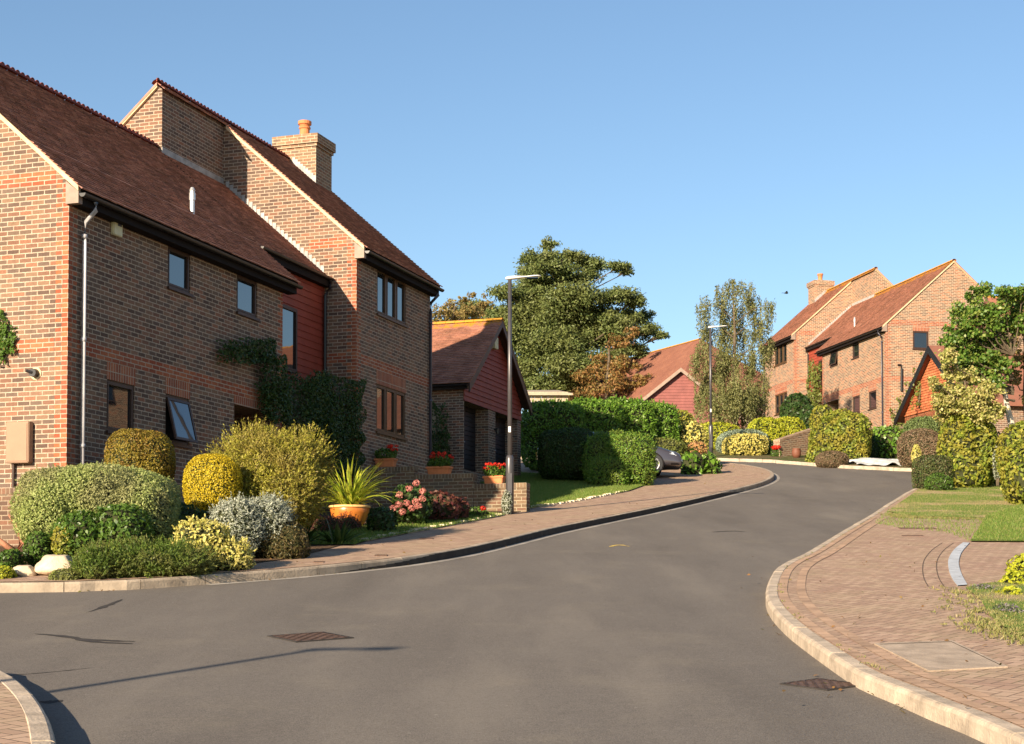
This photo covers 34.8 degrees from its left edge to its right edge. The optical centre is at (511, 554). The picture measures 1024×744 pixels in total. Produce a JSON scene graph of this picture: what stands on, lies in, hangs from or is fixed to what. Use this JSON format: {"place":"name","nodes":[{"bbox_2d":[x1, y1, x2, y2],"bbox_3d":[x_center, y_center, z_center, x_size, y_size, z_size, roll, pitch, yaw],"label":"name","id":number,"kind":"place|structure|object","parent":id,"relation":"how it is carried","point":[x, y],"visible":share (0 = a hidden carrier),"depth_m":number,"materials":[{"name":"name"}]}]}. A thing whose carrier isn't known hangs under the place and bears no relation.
{"place":"outdoors","nodes":[
{"label":"outdoors","id":0,"kind":"place"},
{"bbox_2d":[0,682,30,743],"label":"pavement","id":1,"kind":"structure","parent":0,"point":[14,729],"depth_m":9.07,"materials":[{"name":"brown brick"}]},
{"bbox_2d":[0,462,769,581],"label":"pavement","id":2,"kind":"structure","parent":0,"point":[668,486],"depth_m":31.89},
{"bbox_2d":[0,488,23,545],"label":"plinth wall","id":3,"kind":"structure","parent":2,"relation":"on","point":[8,535],"depth_m":25.21,"materials":[{"name":"brick"}]},
{"bbox_2d":[48,568,83,581],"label":"bedding plant","id":4,"kind":"object","parent":2,"relation":"on","point":[64,574],"visible":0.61,"depth_m":19.28,"materials":[{"name":"green plant"}]},
{"bbox_2d":[0,483,519,574],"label":"planting bed","id":5,"kind":"object","parent":2,"relation":"on","point":[316,547],"visible":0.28,"depth_m":24.88,"materials":[{"name":"soil"}]},
{"bbox_2d":[0,530,53,567],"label":"evergreen shrub","id":6,"kind":"object","parent":5,"relation":"on","point":[37,545],"visible":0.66,"depth_m":20.67,"materials":[{"name":"green plant"}]},
{"bbox_2d":[35,554,72,574],"bbox_3d":[-5.581,0.134,20.011,0.506,0.290,0.424,0,-2,0],"label":"rock","id":7,"kind":"object","parent":5,"relation":"on","point":[46,564],"visible":0.71,"depth_m":19.86,"materials":[{"name":"white stone"}]},
{"bbox_2d":[50,523,73,556],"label":"evergreen shrub","id":8,"kind":"object","parent":5,"relation":"on","point":[56,543],"visible":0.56,"depth_m":20.67,"materials":[{"name":"yellow plant"}]},
{"bbox_2d":[8,459,184,543],"bbox_3d":[-5.627,-0.552,22.227,2.319,1.482,2.515,0,-2,0],"label":"mounded shrub","id":9,"kind":"object","parent":5,"relation":"on","point":[47,498],"visible":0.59,"depth_m":21.39,"materials":[{"name":"green plant"}]},
{"bbox_2d":[50,503,154,554],"bbox_3d":[-5.280,-0.220,21.177,1.304,0.922,1.156,0,-2,0],"label":"evergreen shrub","id":10,"kind":"object","parent":5,"relation":"on","point":[116,520],"visible":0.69,"depth_m":20.82,"materials":[{"name":"green plant"}]},
{"bbox_2d":[103,428,175,489],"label":"clipped shrub","id":11,"kind":"object","parent":5,"relation":"on","point":[152,450],"visible":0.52,"depth_m":24.10,"materials":[{"name":"yellow plant"}]},
{"bbox_2d":[64,532,226,580],"bbox_3d":[-4.504,0.123,20.044,2.071,0.812,1.283,1,-2,-27],"label":"prostrate shrub","id":12,"kind":"object","parent":5,"relation":"in","point":[116,558],"visible":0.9,"depth_m":19.67,"materials":[{"name":"green plant"}]},
{"bbox_2d":[173,502,207,538],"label":"dark undergrowth","id":13,"kind":"object","parent":5,"relation":"on","point":[185,511],"visible":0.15,"depth_m":22.61,"materials":[{"name":"green plant"}]},
{"bbox_2d":[182,453,242,519],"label":"clipped shrub","id":14,"kind":"object","parent":5,"relation":"on","point":[209,479],"visible":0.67,"depth_m":23.88,"materials":[{"name":"yellow plant"}]},
{"bbox_2d":[168,514,256,573],"bbox_3d":[-3.832,-0.055,20.918,1.141,0.942,1.010,0,-2,0],"label":"variegated shrub","id":15,"kind":"object","parent":5,"relation":"on","point":[216,534],"visible":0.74,"depth_m":20.64,"materials":[{"name":"beige plant"}]},
{"bbox_2d":[203,491,298,555],"bbox_3d":[-3.627,-0.371,22.833,1.123,1.129,1.659,-2,-3,43],"label":"silver shrub","id":16,"kind":"object","parent":5,"relation":"on","point":[254,519],"visible":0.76,"depth_m":22.47,"materials":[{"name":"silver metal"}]},
{"bbox_2d":[199,414,341,528],"bbox_3d":[-3.840,-1.212,25.574,2.294,2.173,3.053,0,-2,0],"label":"feathery shrub","id":17,"kind":"object","parent":5,"relation":"on","point":[296,470],"visible":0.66,"depth_m":24.83,"materials":[{"name":"yellow plant"}]},
{"bbox_2d":[255,520,310,559],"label":"dark undergrowth","id":18,"kind":"object","parent":5,"relation":"on","point":[290,541],"visible":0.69,"depth_m":22.63,"materials":[{"name":"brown plant"}]},
{"bbox_2d":[308,510,365,531],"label":"dark undergrowth","id":19,"kind":"object","parent":5,"relation":"on","point":[354,523],"visible":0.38,"depth_m":28.59,"materials":[{"name":"red plant"}]},
{"bbox_2d":[366,506,397,531],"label":"dark undergrowth","id":20,"kind":"object","parent":5,"relation":"on","point":[382,518],"visible":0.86,"depth_m":28.33,"materials":[{"name":"green plant"}]},
{"bbox_2d":[312,514,503,543],"bbox_3d":[-2.128,-0.535,30.038,1.796,1.094,9.642,-1,-2,16],"label":"lawn strip","id":21,"kind":"object","parent":5,"relation":"on","point":[390,535],"visible":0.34,"depth_m":28.06,"materials":[{"name":"green plant"}]},
{"bbox_2d":[305,518,364,544],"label":"spiky plant","id":22,"kind":"object","parent":21,"relation":"on","point":[342,536],"visible":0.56,"depth_m":25.56,"materials":[{"name":"green plant"}]},
{"bbox_2d":[321,455,401,525],"bbox_3d":[-2.931,-1.168,29.837,1.958,1.349,1.750,0,-2,0],"label":"potted plant","id":23,"kind":"object","parent":21,"relation":"on","point":[353,498],"visible":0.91,"depth_m":29.65,"materials":[{"name":"green plant"}]},
{"bbox_2d":[389,479,433,523],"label":"hydrangea","id":24,"kind":"object","parent":21,"relation":"on","point":[410,504],"visible":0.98,"depth_m":30.23,"materials":[{"name":"pink plant"}]},
{"bbox_2d":[426,490,470,520],"bbox_3d":[-1.319,-0.820,32.077,0.882,0.915,1.421,-1,-2,16],"label":"bergenia","id":25,"kind":"object","parent":5,"relation":"on","point":[446,506],"visible":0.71,"depth_m":31.57,"materials":[{"name":"red plant"}]},
{"bbox_2d":[372,466,529,511],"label":"garden wall","id":26,"kind":"structure","parent":5,"relation":"on","point":[488,497],"depth_m":35.67,"materials":[{"name":"brick"}]},
{"bbox_2d":[374,444,398,466],"bbox_3d":[-2.789,-2.209,36.324,0.588,0.520,0.378,-1,-2,19],"label":"planter","id":27,"kind":"object","parent":26,"relation":"on","point":[389,460],"visible":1,"depth_m":36.24,"materials":[{"name":"ceramic"}]},
{"bbox_2d":[426,452,453,473],"bbox_3d":[-1.584,-2.019,35.911,0.656,0.507,0.379,-1,-2,19],"label":"planter","id":28,"kind":"object","parent":26,"relation":"on","point":[443,467],"visible":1,"depth_m":35.83,"materials":[{"name":"ceramic"}]},
{"bbox_2d":[482,462,505,483],"bbox_3d":[-0.383,-1.780,35.488,0.554,0.483,0.374,-1,-2,19],"label":"planter","id":29,"kind":"object","parent":26,"relation":"on","point":[493,476],"visible":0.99,"depth_m":35.41,"materials":[{"name":"ceramic"}]},
{"bbox_2d":[506,275,540,513],"bbox_3d":[0.239,-3.340,34.464,0.750,5.160,0.220,0,-2,0],"label":"street lamp","id":30,"kind":"object","parent":5,"relation":"on","point":[509,472],"visible":0.97,"depth_m":34.42,"materials":[{"name":"grey metal"}]},
{"bbox_2d":[680,448,722,474],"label":"broad leaved plant","id":31,"kind":"object","parent":2,"relation":"on","point":[696,462],"visible":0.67,"depth_m":52.21,"materials":[{"name":"green plant"}]},
{"bbox_2d":[0,458,984,743],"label":"road","id":32,"kind":"structure","parent":0,"point":[658,628],"depth_m":13.53,"materials":[{"name":"grey asphalt"}]},
{"bbox_2d":[267,632,353,642],"bbox_3d":[-1.782,0.730,14.418,0.566,0.098,0.566,1,-3,-35],"label":"manhole cover","id":33,"kind":"object","parent":32,"relation":"on","point":[309,637],"visible":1,"depth_m":14.38,"materials":[{"name":"metal"}]},
{"bbox_2d":[205,473,779,584],"bbox_3d":[3.348,-1.451,39.127,3.205,5.064,40.677,-1,-2,16],"label":"gutter channel","id":34,"kind":"object","parent":32,"relation":"on","point":[776,479],"visible":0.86,"depth_m":27.11,"materials":[{"name":"grey concrete"}]},
{"bbox_2d":[536,432,682,475],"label":"parked car","id":35,"kind":"object","parent":32,"relation":"on","point":[669,459],"visible":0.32,"depth_m":49.96,"materials":[{"name":"silver metal"}]},
{"bbox_2d":[779,678,855,690],"bbox_3d":[2.173,0.910,11.415,0.424,0.077,0.424,2,-3,-40],"label":"gully grate","id":36,"kind":"object","parent":32,"relation":"on","point":[817,683],"visible":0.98,"depth_m":11.38,"materials":[{"name":"metal"}]},
{"bbox_2d":[0,0,1023,413],"label":"sky","id":37,"kind":"structure","parent":0,"point":[697,145],"materials":[{"name":"blue"}]},
{"bbox_2d":[480,471,642,507],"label":"lawn","id":38,"kind":"structure","parent":0,"point":[563,488],"depth_m":44.34,"materials":[{"name":"green plant"}]},
{"bbox_2d":[537,427,592,480],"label":"privet hedge","id":39,"kind":"object","parent":38,"relation":"on","point":[560,453],"visible":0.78,"depth_m":47.80,"materials":[{"name":"green plant"}]},
{"bbox_2d":[578,428,658,485],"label":"privet hedge","id":40,"kind":"object","parent":38,"relation":"on","point":[613,457],"visible":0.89,"depth_m":46.00,"materials":[{"name":"green plant"}]},
{"bbox_2d":[707,449,910,467],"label":"sidewalk","id":41,"kind":"structure","parent":0,"point":[786,458],"depth_m":62.20,"materials":[{"name":"beige concrete"}]},
{"bbox_2d":[432,292,495,321],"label":"autumn tree","id":42,"kind":"object","parent":41,"relation":"on","point":[452,312],"visible":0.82,"depth_m":88.27,"materials":[{"name":"brown plant"}]},
{"bbox_2d":[527,390,572,401],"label":"shed","id":43,"kind":"structure","parent":41,"relation":"on","point":[536,395],"depth_m":68.29,"materials":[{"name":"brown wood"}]},
{"bbox_2d":[457,235,670,398],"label":"cedar tree","id":44,"kind":"object","parent":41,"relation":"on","point":[560,331],"visible":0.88,"depth_m":102.17,"materials":[{"name":"green plant"}]},
{"bbox_2d":[566,326,652,400],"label":"beech tree","id":45,"kind":"object","parent":41,"relation":"on","point":[619,383],"visible":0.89,"depth_m":97.26,"materials":[{"name":"brown plant"}]},
{"bbox_2d":[580,338,763,427],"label":"brick house","id":46,"kind":"structure","parent":41,"relation":"on","point":[661,365],"depth_m":97.16,"materials":[{"name":"brick"}]},
{"bbox_2d":[643,367,746,427],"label":"garage","id":47,"kind":"structure","parent":41,"relation":"on","point":[677,388],"depth_m":88.35,"materials":[{"name":"brick"}]},
{"bbox_2d":[708,325,726,452],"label":"street lamp","id":48,"kind":"object","parent":41,"relation":"on","point":[710,401],"visible":0.96,"depth_m":62.65,"materials":[{"name":"grey metal"}]},
{"bbox_2d":[700,422,740,449],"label":"conifer hedge","id":49,"kind":"object","parent":41,"relation":"on","point":[719,428],"visible":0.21,"depth_m":67.66,"materials":[{"name":"yellow plant"}]},
{"bbox_2d":[687,279,776,429],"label":"birch tree","id":50,"kind":"object","parent":41,"relation":"on","point":[732,397],"visible":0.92,"depth_m":72.27,"materials":[{"name":"green plant"}]},
{"bbox_2d":[721,433,768,454],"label":"variegated shrub","id":51,"kind":"object","parent":41,"relation":"on","point":[745,444],"visible":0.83,"depth_m":63.59,"materials":[{"name":"yellow plant"}]},
{"bbox_2d":[746,416,805,442],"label":"conifer shrub","id":52,"kind":"object","parent":41,"relation":"on","point":[774,428],"visible":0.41,"depth_m":66.63,"materials":[{"name":"yellow plant"}]},
{"bbox_2d":[773,428,812,456],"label":"sloping wall","id":53,"kind":"structure","parent":41,"relation":"on","point":[788,443],"depth_m":63.40,"materials":[{"name":"brick"}]},
{"bbox_2d":[779,392,813,428],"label":"evergreen shrub","id":54,"kind":"object","parent":41,"relation":"on","point":[797,405],"visible":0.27,"depth_m":71.35,"materials":[{"name":"green plant"}]},
{"bbox_2d":[814,450,848,467],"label":"heather","id":55,"kind":"object","parent":41,"relation":"on","point":[830,459],"visible":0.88,"depth_m":57.64,"materials":[{"name":"brown plant"}]},
{"bbox_2d":[804,408,872,462],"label":"laurel hedge","id":56,"kind":"object","parent":41,"relation":"on","point":[849,433],"visible":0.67,"depth_m":59.65,"materials":[{"name":"yellow plant"}]},
{"bbox_2d":[761,259,984,429],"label":"brick house","id":57,"kind":"structure","parent":41,"relation":"on","point":[866,338],"depth_m":79.31,"materials":[{"name":"brick"}]},
{"bbox_2d":[805,358,821,406],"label":"ivy","id":58,"kind":"object","parent":57,"relation":"attached to","point":[813,378],"visible":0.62,"depth_m":84.17,"materials":[{"name":"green plant"}]},
{"bbox_2d":[870,424,902,457],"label":"laurel hedge","id":59,"kind":"object","parent":41,"relation":"on","point":[887,436],"visible":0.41,"depth_m":61.98,"materials":[{"name":"green plant"}]},
{"bbox_2d":[896,428,940,466],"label":"heather","id":60,"kind":"object","parent":41,"relation":"on","point":[925,439],"visible":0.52,"depth_m":56.07,"materials":[{"name":"brown plant"}]},
{"bbox_2d":[902,415,940,433],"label":"bush","id":61,"kind":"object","parent":41,"relation":"on","point":[925,421],"depth_m":59.72,"materials":[{"name":"green plant"}]},
{"bbox_2d":[894,345,1023,435],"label":"garage","id":62,"kind":"structure","parent":41,"relation":"on","point":[929,364],"depth_m":64.62,"materials":[{"name":"brick"}]},
{"bbox_2d":[777,489,1023,727],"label":"pavement","id":63,"kind":"structure","parent":0,"point":[850,586],"depth_m":17.28,"materials":[{"name":"brown brick"}]},
{"bbox_2d":[779,517,1023,726],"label":"paving edge course","id":64,"kind":"object","parent":63,"relation":"on","point":[793,609],"visible":1,"depth_m":12.63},
{"bbox_2d":[797,517,1023,712],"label":"paving edge course","id":65,"kind":"object","parent":63,"relation":"on","point":[808,603],"visible":1,"depth_m":13.18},
{"bbox_2d":[875,508,982,539],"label":"weeds","id":66,"kind":"object","parent":63,"relation":"on","point":[932,524],"visible":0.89,"depth_m":30.91,"materials":[{"name":"green plant"}]},
{"bbox_2d":[874,640,1007,671],"bbox_3d":[3.192,0.749,12.152,0.672,0.199,1.858,0,-2,0],"label":"inspection cover","id":67,"kind":"object","parent":63,"relation":"on","point":[934,656],"visible":1,"depth_m":12.08,"materials":[{"name":"concrete"}]},
{"bbox_2d":[948,542,968,585],"bbox_3d":[6.084,0.080,22.252,0.270,0.854,7.964,-1,-2,16],"label":"drain channel","id":68,"kind":"object","parent":63,"relation":"on","point":[954,571],"visible":1,"depth_m":21.37,"materials":[{"name":"concrete"}]},
{"bbox_2d":[925,585,1023,644],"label":"weeds","id":69,"kind":"object","parent":63,"relation":"on","point":[1007,631],"visible":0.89,"depth_m":14.46,"materials":[{"name":"green plant"}]},
{"bbox_2d":[966,580,1023,632],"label":"lawn","id":70,"kind":"structure","parent":63,"relation":"on","point":[997,601],"depth_m":16.45,"materials":[{"name":"green plant"}]},
{"bbox_2d":[994,553,1023,594],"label":"lime shrub","id":71,"kind":"object","parent":70,"relation":"on","point":[1014,574],"visible":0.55,"depth_m":18.55,"materials":[{"name":"yellow plant"}]},
{"bbox_2d":[888,483,1023,540],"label":"lawn","id":72,"kind":"structure","parent":0,"point":[959,500],"depth_m":38.26,"materials":[{"name":"green plant"}]},
{"bbox_2d":[911,454,953,488],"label":"clipped hedge","id":73,"kind":"object","parent":72,"relation":"on","point":[926,466],"visible":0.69,"depth_m":44.55,"materials":[{"name":"green plant"}]},
{"bbox_2d":[924,473,953,489],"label":"evergreen shrub","id":74,"kind":"object","parent":72,"relation":"on","point":[937,481],"visible":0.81,"depth_m":43.49,"materials":[{"name":"green plant"}]},
{"bbox_2d":[936,414,998,487],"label":"golden hedge","id":75,"kind":"object","parent":72,"relation":"on","point":[965,447],"visible":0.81,"depth_m":45.09,"materials":[{"name":"yellow plant"}]},
{"bbox_2d":[927,346,1010,426],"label":"golden tree","id":76,"kind":"object","parent":72,"relation":"on","point":[961,399],"visible":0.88,"depth_m":45.47,"materials":[{"name":"yellow plant"}]},
{"bbox_2d":[934,280,1023,425],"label":"maple tree","id":77,"kind":"object","parent":72,"relation":"on","point":[963,334],"visible":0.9,"depth_m":47.05,"materials":[{"name":"green plant"}]},
{"bbox_2d":[994,420,1023,504],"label":"evergreen shrub","id":78,"kind":"object","parent":72,"relation":"on","point":[1009,453],"visible":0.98,"depth_m":37.56,"materials":[{"name":"yellow plant"}]},
{"bbox_2d":[971,503,1023,539],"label":"lawn","id":79,"kind":"structure","parent":0,"point":[1000,531],"depth_m":29.62,"materials":[{"name":"green plant"}]},
{"bbox_3d":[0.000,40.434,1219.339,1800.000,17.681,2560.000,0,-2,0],"label":"ground","id":80,"kind":"structure","parent":0,"visible":0},
{"bbox_2d":[0,671,55,743],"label":"kerb","id":81,"kind":"structure","parent":80,"relation":"on","point":[39,727],"depth_m":9.36,"materials":[{"name":"concrete"}]},
{"bbox_2d":[0,62,443,515],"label":"brick house","id":82,"kind":"structure","parent":80,"relation":"on","point":[159,239],"depth_m":29.50,"materials":[{"name":"brick"}]},
{"bbox_2d":[0,309,17,364],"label":"ivy","id":83,"kind":"object","parent":82,"relation":"attached to","point":[6,342],"visible":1,"depth_m":25.56,"materials":[{"name":"green plant"}]},
{"bbox_2d":[105,379,133,433],"bbox_3d":[-6.408,-2.380,26.688,0.138,0.880,0.890,-1,-2,19],"label":"window","id":84,"kind":"structure","parent":82,"relation":"in","point":[120,396],"depth_m":26.73,"materials":[{"name":"clear glass"}]},
{"bbox_2d":[167,246,193,297],"bbox_3d":[-5.823,-4.950,28.508,0.138,0.770,0.830,-1,-2,19],"label":"window","id":85,"kind":"structure","parent":82,"relation":"in","point":[178,261],"depth_m":28.57,"materials":[{"name":"clear glass"}]},
{"bbox_2d":[165,394,197,448],"bbox_3d":[-5.761,-2.318,28.370,0.288,0.880,0.870,-1,-2,19],"label":"window","id":86,"kind":"structure","parent":82,"relation":"in","point":[179,422],"depth_m":28.33,"materials":[{"name":"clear glass"}]},
{"bbox_2d":[236,274,259,321],"bbox_3d":[-5.025,-4.862,30.867,0.138,0.770,0.890,-1,-2,19],"label":"window","id":87,"kind":"structure","parent":82,"relation":"in","point":[246,288],"depth_m":30.91,"materials":[{"name":"clear glass"}]},
{"bbox_2d":[216,337,292,424],"bbox_3d":[-4.788,-3.364,30.857,0.337,1.683,2.994,-1,-2,20],"label":"wisteria","id":88,"kind":"object","parent":82,"relation":"attached to","point":[280,393],"visible":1,"depth_m":31.17,"materials":[{"name":"green plant"}]},
{"bbox_2d":[282,304,297,373],"bbox_3d":[-4.695,-4.511,33.995,0.076,1.360,0.910,-1,-2,19],"label":"window","id":89,"kind":"structure","parent":82,"relation":"in","point":[290,314],"depth_m":34.17,"materials":[{"name":"clear glass"}]},
{"bbox_2d":[279,369,366,476],"bbox_3d":[-3.837,-2.746,34.031,0.521,2.529,4.362,-1,-2,19],"label":"ivy","id":90,"kind":"object","parent":82,"relation":"attached to","point":[318,406],"visible":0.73,"depth_m":34.02,"materials":[{"name":"green plant"}]},
{"bbox_2d":[376,384,407,440],"bbox_3d":[-2.786,-3.253,37.407,0.138,1.120,1.780,-1,-2,19],"label":"window","id":91,"kind":"structure","parent":82,"relation":"in","point":[390,403],"depth_m":37.45,"materials":[{"name":"clear glass"}]},
{"bbox_2d":[376,270,408,327],"bbox_3d":[-2.778,-5.896,37.529,0.138,1.090,1.790,-1,-2,19],"label":"window","id":92,"kind":"structure","parent":82,"relation":"in","point":[391,293],"depth_m":37.59,"materials":[{"name":"clear glass"}]},
{"bbox_2d":[0,463,773,592],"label":"kerb","id":93,"kind":"structure","parent":80,"relation":"on","point":[72,586],"depth_m":20.36,"materials":[{"name":"concrete"}]},
{"bbox_2d":[332,491,742,573],"bbox_3d":[2.202,-0.756,33.456,0.428,2.919,25.346,-1,-2,20],"label":"kerb face stain","id":94,"kind":"object","parent":93,"relation":"attached to","point":[463,552],"visible":0.98,"depth_m":28.63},
{"bbox_2d":[432,318,532,482],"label":"garage","id":95,"kind":"structure","parent":80,"relation":"on","point":[470,373],"depth_m":48.14,"materials":[{"name":"brick"}]},
{"bbox_2d":[432,401,451,464],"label":"ivy","id":96,"kind":"object","parent":95,"relation":"attached to","point":[437,447],"visible":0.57,"depth_m":46.16,"materials":[{"name":"green plant"}]},
{"bbox_2d":[464,406,475,471],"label":"garage door","id":97,"kind":"structure","parent":95,"relation":"in","point":[469,414],"depth_m":47.81,"materials":[{"name":"wood"}]},
{"bbox_2d":[495,417,504,471],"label":"garage door","id":98,"kind":"structure","parent":95,"relation":"in","point":[499,423],"depth_m":50.41,"materials":[{"name":"wood"}]},
{"bbox_2d":[521,395,682,469],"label":"laurel hedge","id":99,"kind":"object","parent":80,"relation":"on","point":[650,418],"visible":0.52,"depth_m":54.33,"materials":[{"name":"green plant"}]},
{"bbox_2d":[650,437,687,456],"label":"hedge","id":100,"kind":"object","parent":80,"relation":"on","point":[672,444],"visible":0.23,"depth_m":55.09,"materials":[{"name":"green plant"}]},
{"bbox_2d":[675,419,708,451],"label":"variegated shrub","id":101,"kind":"object","parent":80,"relation":"on","point":[690,431],"visible":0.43,"depth_m":56.76,"materials":[{"name":"beige plant"}]},
{"bbox_2d":[521,458,913,470],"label":"kerb","id":102,"kind":"structure","parent":80,"relation":"on","point":[814,464],"depth_m":59.25,"materials":[{"name":"concrete"}]},
{"bbox_2d":[766,488,1023,743],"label":"kerb","id":103,"kind":"structure","parent":80,"relation":"on","point":[982,727],"depth_m":10.79,"materials":[{"name":"concrete"}]},
{"bbox_2d":[1003,310,1023,413],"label":"autumn tree","id":104,"kind":"object","parent":80,"relation":"on","point":[1018,356],"visible":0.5,"depth_m":50.02,"materials":[{"name":"brown plant"}]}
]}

